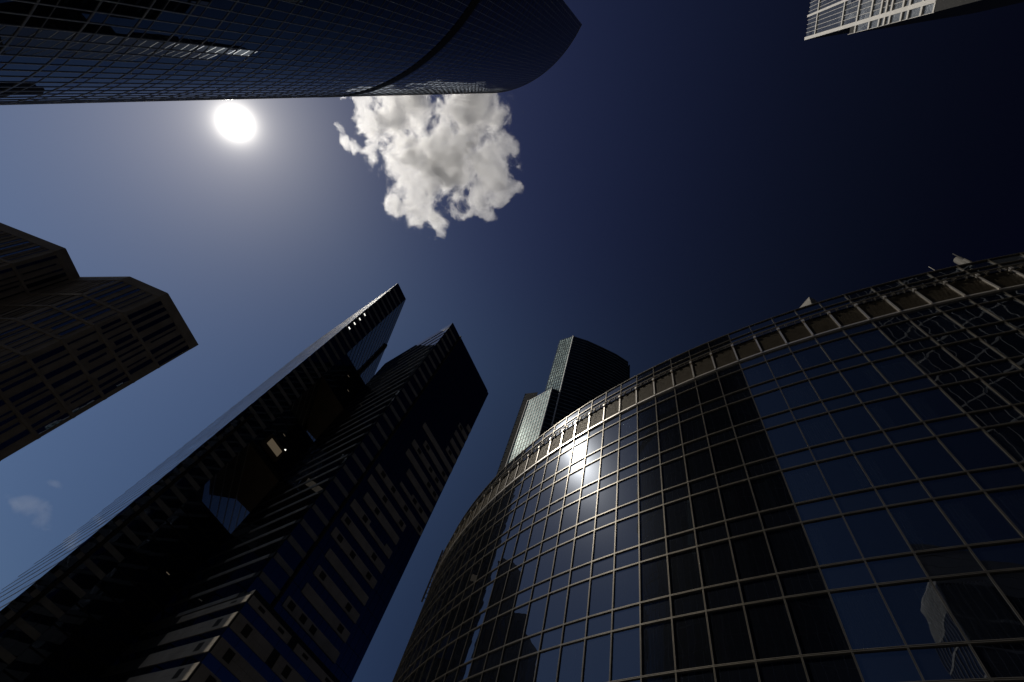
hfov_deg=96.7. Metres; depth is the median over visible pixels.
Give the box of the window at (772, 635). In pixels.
[745,600,799,658]
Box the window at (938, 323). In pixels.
[912,313,962,335]
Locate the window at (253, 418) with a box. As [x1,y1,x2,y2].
[247,413,255,423]
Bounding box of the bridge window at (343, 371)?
[339,366,347,376]
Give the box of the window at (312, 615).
[308,607,318,621]
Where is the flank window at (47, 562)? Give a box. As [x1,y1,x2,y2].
[30,554,58,574]
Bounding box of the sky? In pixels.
[0,0,1023,681]
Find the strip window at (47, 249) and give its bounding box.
[7,249,48,260]
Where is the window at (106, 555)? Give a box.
[92,550,112,567]
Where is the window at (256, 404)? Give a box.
[251,399,260,409]
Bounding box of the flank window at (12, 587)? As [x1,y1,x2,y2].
[0,580,22,596]
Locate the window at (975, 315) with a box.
[945,306,1000,327]
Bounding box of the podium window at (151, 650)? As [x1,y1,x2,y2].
[143,646,157,656]
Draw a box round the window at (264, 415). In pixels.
[259,411,268,421]
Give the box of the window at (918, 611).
[878,580,964,644]
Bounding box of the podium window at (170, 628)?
[162,624,176,634]
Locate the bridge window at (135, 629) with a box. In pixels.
[119,621,143,646]
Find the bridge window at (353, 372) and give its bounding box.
[349,367,356,377]
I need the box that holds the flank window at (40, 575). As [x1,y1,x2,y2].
[22,563,57,588]
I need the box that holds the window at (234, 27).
[227,23,249,32]
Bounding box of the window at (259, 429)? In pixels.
[253,425,263,435]
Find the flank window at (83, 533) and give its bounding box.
[66,525,94,545]
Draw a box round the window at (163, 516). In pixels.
[153,511,168,526]
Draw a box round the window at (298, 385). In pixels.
[294,382,301,389]
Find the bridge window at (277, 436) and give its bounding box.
[273,431,281,441]
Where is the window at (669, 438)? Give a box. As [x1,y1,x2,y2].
[659,424,681,451]
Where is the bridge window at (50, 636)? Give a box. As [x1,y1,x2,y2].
[31,625,63,654]
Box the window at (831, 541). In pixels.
[803,516,861,564]
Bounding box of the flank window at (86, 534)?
[65,527,96,549]
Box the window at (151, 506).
[141,498,156,513]
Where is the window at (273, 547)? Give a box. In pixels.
[261,539,284,556]
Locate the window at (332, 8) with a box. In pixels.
[326,3,341,13]
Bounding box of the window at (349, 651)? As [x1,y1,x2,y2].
[339,647,352,670]
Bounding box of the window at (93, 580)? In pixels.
[79,574,99,592]
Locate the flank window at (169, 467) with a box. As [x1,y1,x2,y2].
[145,467,169,484]
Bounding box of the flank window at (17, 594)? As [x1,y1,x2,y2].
[0,582,34,606]
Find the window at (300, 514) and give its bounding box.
[287,507,309,523]
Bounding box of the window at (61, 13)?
[50,7,91,21]
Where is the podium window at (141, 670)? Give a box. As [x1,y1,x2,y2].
[133,667,146,676]
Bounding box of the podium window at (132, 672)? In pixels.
[122,669,137,680]
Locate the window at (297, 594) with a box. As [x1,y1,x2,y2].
[291,587,301,602]
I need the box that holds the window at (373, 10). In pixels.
[366,5,379,14]
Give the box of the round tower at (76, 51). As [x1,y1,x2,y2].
[0,0,581,104]
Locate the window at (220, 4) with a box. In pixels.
[209,0,234,10]
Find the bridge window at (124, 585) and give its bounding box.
[108,577,133,601]
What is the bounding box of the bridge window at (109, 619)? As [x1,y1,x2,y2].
[99,604,124,629]
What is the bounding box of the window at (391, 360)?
[385,323,451,364]
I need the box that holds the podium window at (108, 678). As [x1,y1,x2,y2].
[103,675,113,681]
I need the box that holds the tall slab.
[0,283,405,681]
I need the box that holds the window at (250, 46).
[240,43,260,49]
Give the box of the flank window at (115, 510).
[101,500,129,520]
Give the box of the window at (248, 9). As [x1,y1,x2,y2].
[241,4,263,15]
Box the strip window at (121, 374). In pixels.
[99,372,124,387]
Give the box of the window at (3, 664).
[0,658,8,671]
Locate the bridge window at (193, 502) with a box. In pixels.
[181,495,199,514]
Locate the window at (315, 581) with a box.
[309,576,319,589]
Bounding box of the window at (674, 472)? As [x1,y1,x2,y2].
[661,457,686,489]
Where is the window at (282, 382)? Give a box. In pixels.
[278,378,287,386]
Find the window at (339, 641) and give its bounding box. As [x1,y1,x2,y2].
[334,637,342,650]
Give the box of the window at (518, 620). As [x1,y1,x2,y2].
[506,604,528,643]
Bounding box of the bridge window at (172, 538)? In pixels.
[160,530,180,550]
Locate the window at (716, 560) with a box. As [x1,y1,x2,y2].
[698,540,736,586]
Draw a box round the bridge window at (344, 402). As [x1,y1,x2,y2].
[340,398,348,407]
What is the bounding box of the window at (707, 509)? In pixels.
[691,489,723,527]
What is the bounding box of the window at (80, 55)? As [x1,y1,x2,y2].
[73,52,107,59]
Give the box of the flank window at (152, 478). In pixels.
[127,478,152,496]
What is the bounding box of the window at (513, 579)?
[503,565,522,598]
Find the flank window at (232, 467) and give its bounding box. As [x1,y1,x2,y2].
[226,461,236,475]
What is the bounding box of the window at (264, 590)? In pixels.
[258,584,269,597]
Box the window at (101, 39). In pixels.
[88,35,123,44]
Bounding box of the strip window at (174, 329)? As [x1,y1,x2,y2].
[151,329,175,342]
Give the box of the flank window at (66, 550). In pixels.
[48,542,77,563]
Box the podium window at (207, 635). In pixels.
[200,629,216,640]
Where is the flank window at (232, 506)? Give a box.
[225,503,234,516]
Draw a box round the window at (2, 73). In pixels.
[0,71,34,76]
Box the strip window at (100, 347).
[77,344,106,359]
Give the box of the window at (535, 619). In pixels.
[524,596,547,636]
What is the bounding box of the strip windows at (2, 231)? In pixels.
[0,231,82,357]
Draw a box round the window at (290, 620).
[285,615,294,626]
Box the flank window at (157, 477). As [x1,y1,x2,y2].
[133,477,157,494]
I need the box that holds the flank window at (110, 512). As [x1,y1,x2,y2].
[82,512,110,532]
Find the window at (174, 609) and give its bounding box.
[162,602,184,618]
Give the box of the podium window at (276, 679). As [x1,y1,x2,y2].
[273,675,282,681]
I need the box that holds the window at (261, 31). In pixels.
[254,28,274,36]
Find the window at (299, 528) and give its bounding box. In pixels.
[291,523,303,539]
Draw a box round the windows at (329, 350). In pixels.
[323,286,403,369]
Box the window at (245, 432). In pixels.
[239,428,249,438]
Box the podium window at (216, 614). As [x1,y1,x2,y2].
[209,609,223,619]
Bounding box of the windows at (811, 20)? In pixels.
[806,0,886,36]
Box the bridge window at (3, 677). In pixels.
[0,672,13,681]
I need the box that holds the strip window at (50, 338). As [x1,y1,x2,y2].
[20,338,52,351]
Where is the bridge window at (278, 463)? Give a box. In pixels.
[270,457,283,469]
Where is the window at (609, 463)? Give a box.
[600,451,617,477]
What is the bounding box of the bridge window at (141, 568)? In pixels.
[127,560,150,583]
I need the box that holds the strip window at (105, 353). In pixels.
[88,352,106,362]
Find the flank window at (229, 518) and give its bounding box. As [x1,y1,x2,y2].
[223,515,231,525]
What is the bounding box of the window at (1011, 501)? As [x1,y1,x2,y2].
[986,487,1023,534]
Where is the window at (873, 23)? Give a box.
[870,19,877,27]
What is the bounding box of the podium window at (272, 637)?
[264,627,280,647]
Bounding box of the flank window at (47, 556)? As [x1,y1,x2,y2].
[36,548,58,564]
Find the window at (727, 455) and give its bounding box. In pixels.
[711,440,742,471]
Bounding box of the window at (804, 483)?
[783,463,830,502]
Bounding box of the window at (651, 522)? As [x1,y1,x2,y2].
[640,506,664,543]
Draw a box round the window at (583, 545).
[572,532,593,567]
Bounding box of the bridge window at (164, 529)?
[151,521,172,542]
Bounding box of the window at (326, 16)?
[319,12,335,21]
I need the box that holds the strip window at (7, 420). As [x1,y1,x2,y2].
[0,415,16,425]
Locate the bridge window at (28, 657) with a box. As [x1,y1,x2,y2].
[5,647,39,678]
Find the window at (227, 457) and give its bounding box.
[221,453,232,464]
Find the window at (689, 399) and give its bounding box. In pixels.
[676,388,699,411]
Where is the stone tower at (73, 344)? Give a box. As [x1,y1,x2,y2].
[0,223,198,460]
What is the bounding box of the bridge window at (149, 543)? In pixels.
[134,535,157,557]
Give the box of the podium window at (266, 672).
[259,664,275,681]
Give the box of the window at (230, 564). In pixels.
[218,557,240,573]
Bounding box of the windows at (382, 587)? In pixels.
[150,323,485,681]
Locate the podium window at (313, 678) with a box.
[307,672,321,681]
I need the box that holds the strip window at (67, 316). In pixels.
[40,316,69,327]
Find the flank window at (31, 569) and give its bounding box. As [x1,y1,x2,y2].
[18,561,42,578]
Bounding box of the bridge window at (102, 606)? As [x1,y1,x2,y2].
[88,595,115,619]
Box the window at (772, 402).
[753,389,788,416]
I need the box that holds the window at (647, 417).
[638,405,656,429]
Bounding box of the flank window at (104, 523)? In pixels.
[84,515,115,537]
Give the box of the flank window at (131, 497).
[114,487,145,509]
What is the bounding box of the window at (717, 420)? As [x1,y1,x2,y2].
[703,407,731,433]
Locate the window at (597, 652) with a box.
[583,633,610,681]
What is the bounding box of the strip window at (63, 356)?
[38,353,69,368]
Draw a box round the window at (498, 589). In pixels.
[489,573,507,606]
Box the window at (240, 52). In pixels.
[233,50,253,55]
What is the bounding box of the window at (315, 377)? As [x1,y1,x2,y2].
[312,374,318,381]
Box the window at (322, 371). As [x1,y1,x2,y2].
[319,367,325,375]
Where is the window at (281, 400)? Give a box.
[277,396,285,405]
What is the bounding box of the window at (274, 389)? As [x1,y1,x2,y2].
[269,384,278,393]
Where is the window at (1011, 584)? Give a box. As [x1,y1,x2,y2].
[990,571,1023,619]
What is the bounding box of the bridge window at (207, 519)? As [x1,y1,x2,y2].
[197,512,214,530]
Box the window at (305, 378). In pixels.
[301,375,309,383]
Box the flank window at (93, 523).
[65,523,93,543]
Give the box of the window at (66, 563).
[56,553,78,571]
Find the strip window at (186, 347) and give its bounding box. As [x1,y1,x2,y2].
[158,345,188,365]
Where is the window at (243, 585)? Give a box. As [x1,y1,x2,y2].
[230,576,255,595]
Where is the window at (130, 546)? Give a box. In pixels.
[119,540,136,556]
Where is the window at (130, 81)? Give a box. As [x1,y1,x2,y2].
[126,80,151,83]
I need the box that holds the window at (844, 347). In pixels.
[821,337,860,360]
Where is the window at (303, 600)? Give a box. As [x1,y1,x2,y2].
[297,595,307,608]
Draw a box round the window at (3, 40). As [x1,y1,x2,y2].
[0,36,10,44]
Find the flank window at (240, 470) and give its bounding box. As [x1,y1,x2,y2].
[234,465,243,478]
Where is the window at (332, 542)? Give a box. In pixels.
[323,537,335,554]
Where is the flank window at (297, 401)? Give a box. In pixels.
[293,396,300,406]
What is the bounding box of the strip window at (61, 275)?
[26,272,66,287]
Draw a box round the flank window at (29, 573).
[14,564,42,584]
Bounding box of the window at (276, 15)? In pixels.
[268,10,288,20]
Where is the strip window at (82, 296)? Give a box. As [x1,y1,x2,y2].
[56,296,83,307]
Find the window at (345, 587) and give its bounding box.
[340,583,348,595]
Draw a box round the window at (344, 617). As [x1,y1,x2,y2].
[340,611,348,624]
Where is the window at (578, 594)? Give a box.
[565,580,589,622]
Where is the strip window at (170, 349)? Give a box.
[154,341,184,358]
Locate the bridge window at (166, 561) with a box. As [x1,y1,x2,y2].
[153,553,174,574]
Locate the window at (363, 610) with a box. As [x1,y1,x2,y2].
[356,605,366,625]
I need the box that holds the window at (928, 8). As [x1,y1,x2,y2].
[923,3,933,14]
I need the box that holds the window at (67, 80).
[40,78,73,82]
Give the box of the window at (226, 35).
[219,31,242,40]
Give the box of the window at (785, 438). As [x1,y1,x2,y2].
[766,422,807,454]
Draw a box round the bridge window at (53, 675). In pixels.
[37,667,63,681]
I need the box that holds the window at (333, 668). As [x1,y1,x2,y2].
[329,663,337,673]
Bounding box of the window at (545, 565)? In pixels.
[535,549,554,583]
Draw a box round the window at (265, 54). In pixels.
[258,52,276,57]
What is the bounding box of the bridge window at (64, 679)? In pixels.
[59,675,71,681]
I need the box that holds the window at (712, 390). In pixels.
[697,379,722,403]
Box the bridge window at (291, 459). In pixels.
[285,453,296,467]
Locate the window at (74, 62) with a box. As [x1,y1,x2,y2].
[65,59,99,65]
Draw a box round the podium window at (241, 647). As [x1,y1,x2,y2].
[234,639,252,660]
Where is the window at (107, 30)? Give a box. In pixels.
[96,25,131,36]
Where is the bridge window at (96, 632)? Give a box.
[78,623,106,649]
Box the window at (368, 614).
[359,610,371,630]
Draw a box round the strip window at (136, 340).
[114,339,138,352]
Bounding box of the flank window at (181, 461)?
[150,461,181,483]
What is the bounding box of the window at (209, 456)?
[200,451,211,463]
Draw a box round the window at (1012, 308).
[980,298,1023,319]
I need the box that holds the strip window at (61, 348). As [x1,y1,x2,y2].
[32,346,65,363]
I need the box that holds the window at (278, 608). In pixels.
[273,601,283,613]
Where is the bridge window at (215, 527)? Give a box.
[204,520,221,538]
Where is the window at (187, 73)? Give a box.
[175,71,197,75]
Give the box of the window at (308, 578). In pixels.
[299,569,314,589]
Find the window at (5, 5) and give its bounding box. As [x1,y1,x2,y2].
[0,0,33,14]
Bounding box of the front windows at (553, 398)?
[497,337,627,472]
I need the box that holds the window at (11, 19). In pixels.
[0,13,26,25]
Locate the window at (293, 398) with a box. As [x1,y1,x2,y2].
[289,393,297,402]
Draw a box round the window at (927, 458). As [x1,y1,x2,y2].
[895,438,963,477]
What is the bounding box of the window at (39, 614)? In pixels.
[25,605,49,626]
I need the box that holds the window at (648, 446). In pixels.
[639,433,658,460]
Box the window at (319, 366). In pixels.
[316,363,322,370]
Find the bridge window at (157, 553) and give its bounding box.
[144,545,165,566]
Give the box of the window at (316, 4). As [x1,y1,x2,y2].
[305,0,323,8]
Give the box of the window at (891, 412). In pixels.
[865,396,919,428]
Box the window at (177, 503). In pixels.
[168,498,182,512]
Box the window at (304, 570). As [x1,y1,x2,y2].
[294,562,309,585]
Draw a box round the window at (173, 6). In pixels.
[164,0,194,13]
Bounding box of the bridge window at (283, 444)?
[279,439,286,447]
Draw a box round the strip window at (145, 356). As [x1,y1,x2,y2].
[127,356,145,367]
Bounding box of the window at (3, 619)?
[0,613,7,625]
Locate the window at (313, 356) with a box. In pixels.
[309,353,316,360]
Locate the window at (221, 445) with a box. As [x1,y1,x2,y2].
[211,441,223,452]
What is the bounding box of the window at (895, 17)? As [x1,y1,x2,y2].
[891,13,899,22]
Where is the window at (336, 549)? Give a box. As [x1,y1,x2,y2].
[332,543,340,555]
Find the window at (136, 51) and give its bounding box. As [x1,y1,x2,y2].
[126,47,156,55]
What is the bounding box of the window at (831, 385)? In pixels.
[810,372,852,399]
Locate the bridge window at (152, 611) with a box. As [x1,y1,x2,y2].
[137,603,160,626]
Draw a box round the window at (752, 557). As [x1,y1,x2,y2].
[731,532,775,579]
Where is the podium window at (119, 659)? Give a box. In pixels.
[112,655,125,665]
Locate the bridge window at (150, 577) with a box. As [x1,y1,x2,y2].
[136,569,158,592]
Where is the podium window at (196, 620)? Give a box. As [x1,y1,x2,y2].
[188,615,203,626]
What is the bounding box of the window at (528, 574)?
[518,557,537,591]
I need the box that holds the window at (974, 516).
[935,493,1021,543]
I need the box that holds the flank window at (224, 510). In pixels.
[217,508,225,518]
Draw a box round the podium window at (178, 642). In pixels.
[170,638,185,648]
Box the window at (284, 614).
[280,608,288,620]
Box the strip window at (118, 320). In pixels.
[101,318,120,328]
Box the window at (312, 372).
[309,368,315,376]
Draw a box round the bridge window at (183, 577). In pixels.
[170,570,190,591]
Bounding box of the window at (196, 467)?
[185,462,199,474]
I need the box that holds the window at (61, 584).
[41,578,64,598]
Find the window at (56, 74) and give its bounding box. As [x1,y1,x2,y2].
[48,72,83,77]
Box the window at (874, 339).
[849,329,893,351]
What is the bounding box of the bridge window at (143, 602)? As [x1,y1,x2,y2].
[128,594,151,618]
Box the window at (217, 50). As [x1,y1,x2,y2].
[204,47,228,53]
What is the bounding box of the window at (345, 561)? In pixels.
[342,555,349,566]
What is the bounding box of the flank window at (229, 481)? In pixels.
[223,476,232,489]
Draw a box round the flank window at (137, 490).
[113,490,137,507]
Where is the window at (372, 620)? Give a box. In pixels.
[364,615,375,636]
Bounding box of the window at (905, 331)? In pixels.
[880,321,926,343]
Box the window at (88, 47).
[80,44,116,52]
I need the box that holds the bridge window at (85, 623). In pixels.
[66,614,95,640]
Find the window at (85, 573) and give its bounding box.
[72,567,92,585]
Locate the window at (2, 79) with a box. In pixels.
[0,77,25,81]
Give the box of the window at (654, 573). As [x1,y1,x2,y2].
[641,556,668,600]
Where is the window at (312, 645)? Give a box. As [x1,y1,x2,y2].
[308,639,316,650]
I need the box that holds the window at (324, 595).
[320,588,329,601]
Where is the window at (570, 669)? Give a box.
[558,640,583,681]
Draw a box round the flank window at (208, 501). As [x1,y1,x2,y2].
[204,496,211,505]
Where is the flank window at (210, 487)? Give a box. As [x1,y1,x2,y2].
[202,483,213,498]
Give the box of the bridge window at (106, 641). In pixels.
[89,632,116,658]
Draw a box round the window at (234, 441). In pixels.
[228,437,238,448]
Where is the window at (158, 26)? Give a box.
[149,21,179,32]
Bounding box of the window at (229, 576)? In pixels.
[217,568,240,585]
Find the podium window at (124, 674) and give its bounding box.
[115,671,129,681]
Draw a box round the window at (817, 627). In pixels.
[786,593,849,653]
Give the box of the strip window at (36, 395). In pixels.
[15,389,48,406]
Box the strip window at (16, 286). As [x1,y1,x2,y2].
[0,285,19,292]
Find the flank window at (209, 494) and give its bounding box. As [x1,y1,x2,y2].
[202,489,212,502]
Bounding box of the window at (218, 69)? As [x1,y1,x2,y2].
[211,67,232,71]
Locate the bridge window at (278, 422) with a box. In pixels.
[272,416,284,429]
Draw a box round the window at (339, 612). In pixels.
[335,606,343,619]
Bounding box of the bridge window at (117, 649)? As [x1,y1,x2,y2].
[99,641,125,667]
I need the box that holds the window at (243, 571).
[231,563,254,580]
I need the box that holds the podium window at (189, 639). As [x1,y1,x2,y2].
[180,635,195,645]
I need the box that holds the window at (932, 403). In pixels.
[902,388,963,420]
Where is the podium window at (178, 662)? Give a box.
[169,657,185,668]
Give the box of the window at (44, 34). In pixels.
[34,29,76,40]
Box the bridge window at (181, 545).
[168,538,188,559]
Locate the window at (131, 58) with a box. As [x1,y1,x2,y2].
[118,55,147,61]
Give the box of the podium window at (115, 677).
[109,673,121,681]
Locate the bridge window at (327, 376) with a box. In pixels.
[323,371,331,381]
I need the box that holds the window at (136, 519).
[123,512,140,528]
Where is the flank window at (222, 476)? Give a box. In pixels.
[215,471,225,485]
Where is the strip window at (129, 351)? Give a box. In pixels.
[118,344,141,357]
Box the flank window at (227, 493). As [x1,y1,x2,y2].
[220,488,230,502]
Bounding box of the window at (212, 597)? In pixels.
[200,587,225,605]
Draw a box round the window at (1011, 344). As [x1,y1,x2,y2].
[981,331,1023,357]
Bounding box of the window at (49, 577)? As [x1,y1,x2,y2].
[33,571,56,591]
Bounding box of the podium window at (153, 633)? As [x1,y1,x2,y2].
[146,629,159,639]
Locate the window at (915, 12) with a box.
[910,7,920,17]
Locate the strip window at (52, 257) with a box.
[16,255,56,268]
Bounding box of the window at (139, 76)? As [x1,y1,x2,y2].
[133,75,158,78]
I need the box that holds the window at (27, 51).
[19,48,60,56]
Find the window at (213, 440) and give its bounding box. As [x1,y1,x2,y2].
[206,435,218,446]
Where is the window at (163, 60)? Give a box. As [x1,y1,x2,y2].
[156,58,183,63]
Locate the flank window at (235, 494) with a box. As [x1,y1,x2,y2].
[228,491,237,504]
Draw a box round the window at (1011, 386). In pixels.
[983,371,1023,403]
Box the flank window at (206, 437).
[182,437,206,454]
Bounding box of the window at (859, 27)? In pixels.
[856,24,862,31]
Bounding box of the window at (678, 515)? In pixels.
[664,498,692,535]
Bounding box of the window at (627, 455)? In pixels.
[619,442,636,468]
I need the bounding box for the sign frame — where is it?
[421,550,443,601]
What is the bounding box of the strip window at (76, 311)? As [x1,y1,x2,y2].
[70,303,96,313]
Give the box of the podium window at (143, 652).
[134,648,149,659]
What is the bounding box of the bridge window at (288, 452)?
[281,446,291,460]
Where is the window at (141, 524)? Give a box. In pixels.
[130,519,146,534]
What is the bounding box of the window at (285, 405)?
[281,401,289,410]
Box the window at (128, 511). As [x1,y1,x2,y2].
[117,505,134,521]
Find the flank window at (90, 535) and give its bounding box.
[66,529,98,552]
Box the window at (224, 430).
[218,425,230,436]
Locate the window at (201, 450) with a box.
[194,445,206,457]
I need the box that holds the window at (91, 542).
[78,536,98,553]
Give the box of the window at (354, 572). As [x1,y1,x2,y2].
[350,566,358,578]
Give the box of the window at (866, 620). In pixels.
[830,587,904,649]
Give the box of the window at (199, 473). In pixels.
[191,468,204,480]
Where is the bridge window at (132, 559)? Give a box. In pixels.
[117,551,141,573]
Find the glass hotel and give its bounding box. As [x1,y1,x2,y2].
[392,252,1023,681]
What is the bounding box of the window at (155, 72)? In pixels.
[141,70,168,74]
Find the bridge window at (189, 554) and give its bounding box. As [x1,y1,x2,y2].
[177,547,196,567]
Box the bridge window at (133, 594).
[118,586,142,609]
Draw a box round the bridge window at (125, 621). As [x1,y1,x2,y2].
[109,613,134,638]
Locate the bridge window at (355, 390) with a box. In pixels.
[351,386,359,395]
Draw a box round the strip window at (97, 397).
[71,395,100,412]
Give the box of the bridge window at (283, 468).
[276,462,288,477]
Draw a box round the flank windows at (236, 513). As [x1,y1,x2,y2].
[229,300,404,533]
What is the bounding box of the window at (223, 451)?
[216,447,227,458]
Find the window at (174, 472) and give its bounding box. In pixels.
[166,467,180,480]
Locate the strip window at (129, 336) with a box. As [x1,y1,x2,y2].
[114,334,132,345]
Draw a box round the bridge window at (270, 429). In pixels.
[263,424,275,436]
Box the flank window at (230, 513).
[224,508,233,521]
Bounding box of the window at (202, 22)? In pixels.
[194,17,220,28]
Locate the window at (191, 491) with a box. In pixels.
[183,486,196,499]
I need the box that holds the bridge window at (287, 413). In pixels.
[281,408,292,421]
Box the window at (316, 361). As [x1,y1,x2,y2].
[313,358,319,365]
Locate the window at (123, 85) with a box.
[118,84,143,86]
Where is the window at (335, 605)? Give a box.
[330,600,338,613]
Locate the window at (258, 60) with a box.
[251,58,269,63]
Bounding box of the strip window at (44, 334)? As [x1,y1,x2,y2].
[12,334,45,347]
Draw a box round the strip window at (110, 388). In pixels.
[102,377,128,393]
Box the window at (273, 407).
[268,403,277,412]
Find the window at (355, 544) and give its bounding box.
[351,539,358,550]
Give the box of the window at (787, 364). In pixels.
[767,354,801,377]
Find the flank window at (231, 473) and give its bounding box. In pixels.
[225,468,234,481]
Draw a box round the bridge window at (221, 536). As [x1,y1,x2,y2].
[212,528,228,546]
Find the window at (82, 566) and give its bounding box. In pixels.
[64,560,85,578]
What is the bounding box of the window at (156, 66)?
[148,64,175,69]
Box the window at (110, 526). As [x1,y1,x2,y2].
[98,520,117,537]
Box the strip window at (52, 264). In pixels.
[22,264,56,274]
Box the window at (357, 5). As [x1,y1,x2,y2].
[350,0,364,10]
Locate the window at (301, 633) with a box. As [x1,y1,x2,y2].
[297,627,305,638]
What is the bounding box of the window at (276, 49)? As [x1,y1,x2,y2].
[265,46,283,52]
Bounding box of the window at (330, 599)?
[325,594,334,607]
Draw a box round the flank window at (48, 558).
[34,551,58,568]
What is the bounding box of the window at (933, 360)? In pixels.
[907,347,962,373]
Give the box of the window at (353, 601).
[350,594,357,606]
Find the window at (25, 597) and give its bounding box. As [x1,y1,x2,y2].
[7,591,33,612]
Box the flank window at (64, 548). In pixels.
[50,540,75,558]
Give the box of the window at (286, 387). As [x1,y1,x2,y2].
[282,383,290,392]
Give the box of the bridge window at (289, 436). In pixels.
[283,430,294,443]
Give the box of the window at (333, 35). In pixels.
[325,31,340,38]
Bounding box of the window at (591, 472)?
[582,459,599,486]
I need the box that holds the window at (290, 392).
[286,388,293,397]
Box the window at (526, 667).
[515,654,537,681]
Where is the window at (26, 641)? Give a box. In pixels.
[8,634,33,657]
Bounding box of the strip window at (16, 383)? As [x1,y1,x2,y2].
[1,373,36,391]
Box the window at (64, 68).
[57,66,92,71]
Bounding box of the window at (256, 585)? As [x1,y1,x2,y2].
[247,576,263,591]
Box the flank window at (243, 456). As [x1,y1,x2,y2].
[237,452,246,465]
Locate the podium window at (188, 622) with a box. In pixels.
[180,618,194,628]
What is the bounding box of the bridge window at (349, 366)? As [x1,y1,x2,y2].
[345,361,353,370]
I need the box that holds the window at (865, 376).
[840,363,886,390]
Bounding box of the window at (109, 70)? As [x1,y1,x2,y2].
[102,68,132,73]
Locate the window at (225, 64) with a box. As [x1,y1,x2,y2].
[219,62,239,66]
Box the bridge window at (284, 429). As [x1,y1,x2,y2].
[277,423,289,437]
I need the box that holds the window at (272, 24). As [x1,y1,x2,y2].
[261,19,281,28]
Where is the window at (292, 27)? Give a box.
[285,24,303,32]
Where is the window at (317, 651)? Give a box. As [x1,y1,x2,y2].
[314,645,321,657]
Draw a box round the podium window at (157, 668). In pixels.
[150,662,165,672]
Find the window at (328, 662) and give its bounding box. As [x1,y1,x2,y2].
[324,657,331,668]
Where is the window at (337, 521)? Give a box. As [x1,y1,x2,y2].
[329,515,341,531]
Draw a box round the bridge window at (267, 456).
[265,453,272,462]
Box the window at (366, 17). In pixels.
[360,13,372,21]
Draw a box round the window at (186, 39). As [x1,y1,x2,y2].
[180,35,205,43]
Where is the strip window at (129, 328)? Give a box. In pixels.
[108,328,130,339]
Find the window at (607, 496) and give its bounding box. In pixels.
[597,484,616,514]
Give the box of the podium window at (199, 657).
[191,652,207,663]
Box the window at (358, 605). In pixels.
[354,599,362,612]
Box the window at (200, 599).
[188,592,210,609]
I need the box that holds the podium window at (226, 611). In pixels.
[219,605,234,616]
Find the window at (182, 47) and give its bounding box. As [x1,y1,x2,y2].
[172,43,198,51]
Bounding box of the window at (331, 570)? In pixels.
[326,565,335,577]
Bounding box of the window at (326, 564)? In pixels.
[321,559,330,571]
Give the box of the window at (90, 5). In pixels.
[57,0,99,10]
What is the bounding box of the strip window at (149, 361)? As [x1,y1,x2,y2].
[128,359,152,374]
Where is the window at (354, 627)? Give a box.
[346,623,357,644]
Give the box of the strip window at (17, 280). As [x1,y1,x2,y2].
[0,280,18,286]
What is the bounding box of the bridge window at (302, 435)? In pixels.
[296,429,307,442]
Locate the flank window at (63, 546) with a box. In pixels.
[50,538,74,555]
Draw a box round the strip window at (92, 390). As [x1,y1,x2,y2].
[70,390,93,403]
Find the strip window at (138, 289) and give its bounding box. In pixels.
[106,288,140,302]
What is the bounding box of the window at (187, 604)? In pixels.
[174,597,196,614]
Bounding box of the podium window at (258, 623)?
[252,615,269,635]
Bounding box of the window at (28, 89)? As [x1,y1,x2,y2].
[23,88,56,90]
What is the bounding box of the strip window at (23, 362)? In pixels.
[0,361,26,374]
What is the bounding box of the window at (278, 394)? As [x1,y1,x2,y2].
[274,390,282,399]
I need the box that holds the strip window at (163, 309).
[132,307,165,325]
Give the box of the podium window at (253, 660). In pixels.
[247,652,264,672]
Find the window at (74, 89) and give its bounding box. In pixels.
[69,88,98,90]
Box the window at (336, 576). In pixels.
[331,571,339,583]
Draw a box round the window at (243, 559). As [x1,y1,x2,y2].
[232,551,254,567]
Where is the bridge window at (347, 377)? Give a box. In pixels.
[343,373,351,382]
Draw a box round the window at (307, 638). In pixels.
[303,633,311,645]
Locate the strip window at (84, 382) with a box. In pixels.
[59,380,87,395]
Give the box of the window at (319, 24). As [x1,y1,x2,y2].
[313,20,329,28]
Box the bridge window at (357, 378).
[353,373,360,383]
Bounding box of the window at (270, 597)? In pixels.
[264,590,275,604]
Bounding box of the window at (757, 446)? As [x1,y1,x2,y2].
[738,431,774,463]
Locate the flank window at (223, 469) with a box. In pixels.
[216,464,226,479]
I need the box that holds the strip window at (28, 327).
[0,327,29,339]
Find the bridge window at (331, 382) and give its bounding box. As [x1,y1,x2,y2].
[327,378,335,388]
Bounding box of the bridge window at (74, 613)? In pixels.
[55,605,85,631]
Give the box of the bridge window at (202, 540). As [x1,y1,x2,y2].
[191,533,209,552]
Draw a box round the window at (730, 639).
[708,606,753,664]
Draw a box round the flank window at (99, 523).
[82,513,113,535]
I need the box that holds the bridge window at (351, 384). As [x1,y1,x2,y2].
[347,379,355,389]
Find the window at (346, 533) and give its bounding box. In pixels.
[342,528,350,539]
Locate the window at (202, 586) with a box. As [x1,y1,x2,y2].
[191,579,212,595]
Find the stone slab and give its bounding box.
[97,323,488,681]
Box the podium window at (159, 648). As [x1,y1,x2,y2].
[152,644,165,653]
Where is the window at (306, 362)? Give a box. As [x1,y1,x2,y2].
[302,359,309,366]
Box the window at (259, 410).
[255,405,264,415]
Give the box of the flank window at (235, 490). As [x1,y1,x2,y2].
[229,485,238,498]
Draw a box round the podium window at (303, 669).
[297,661,311,680]
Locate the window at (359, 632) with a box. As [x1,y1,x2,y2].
[349,627,362,649]
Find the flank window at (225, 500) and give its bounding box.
[219,495,228,508]
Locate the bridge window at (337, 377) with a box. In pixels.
[333,372,341,382]

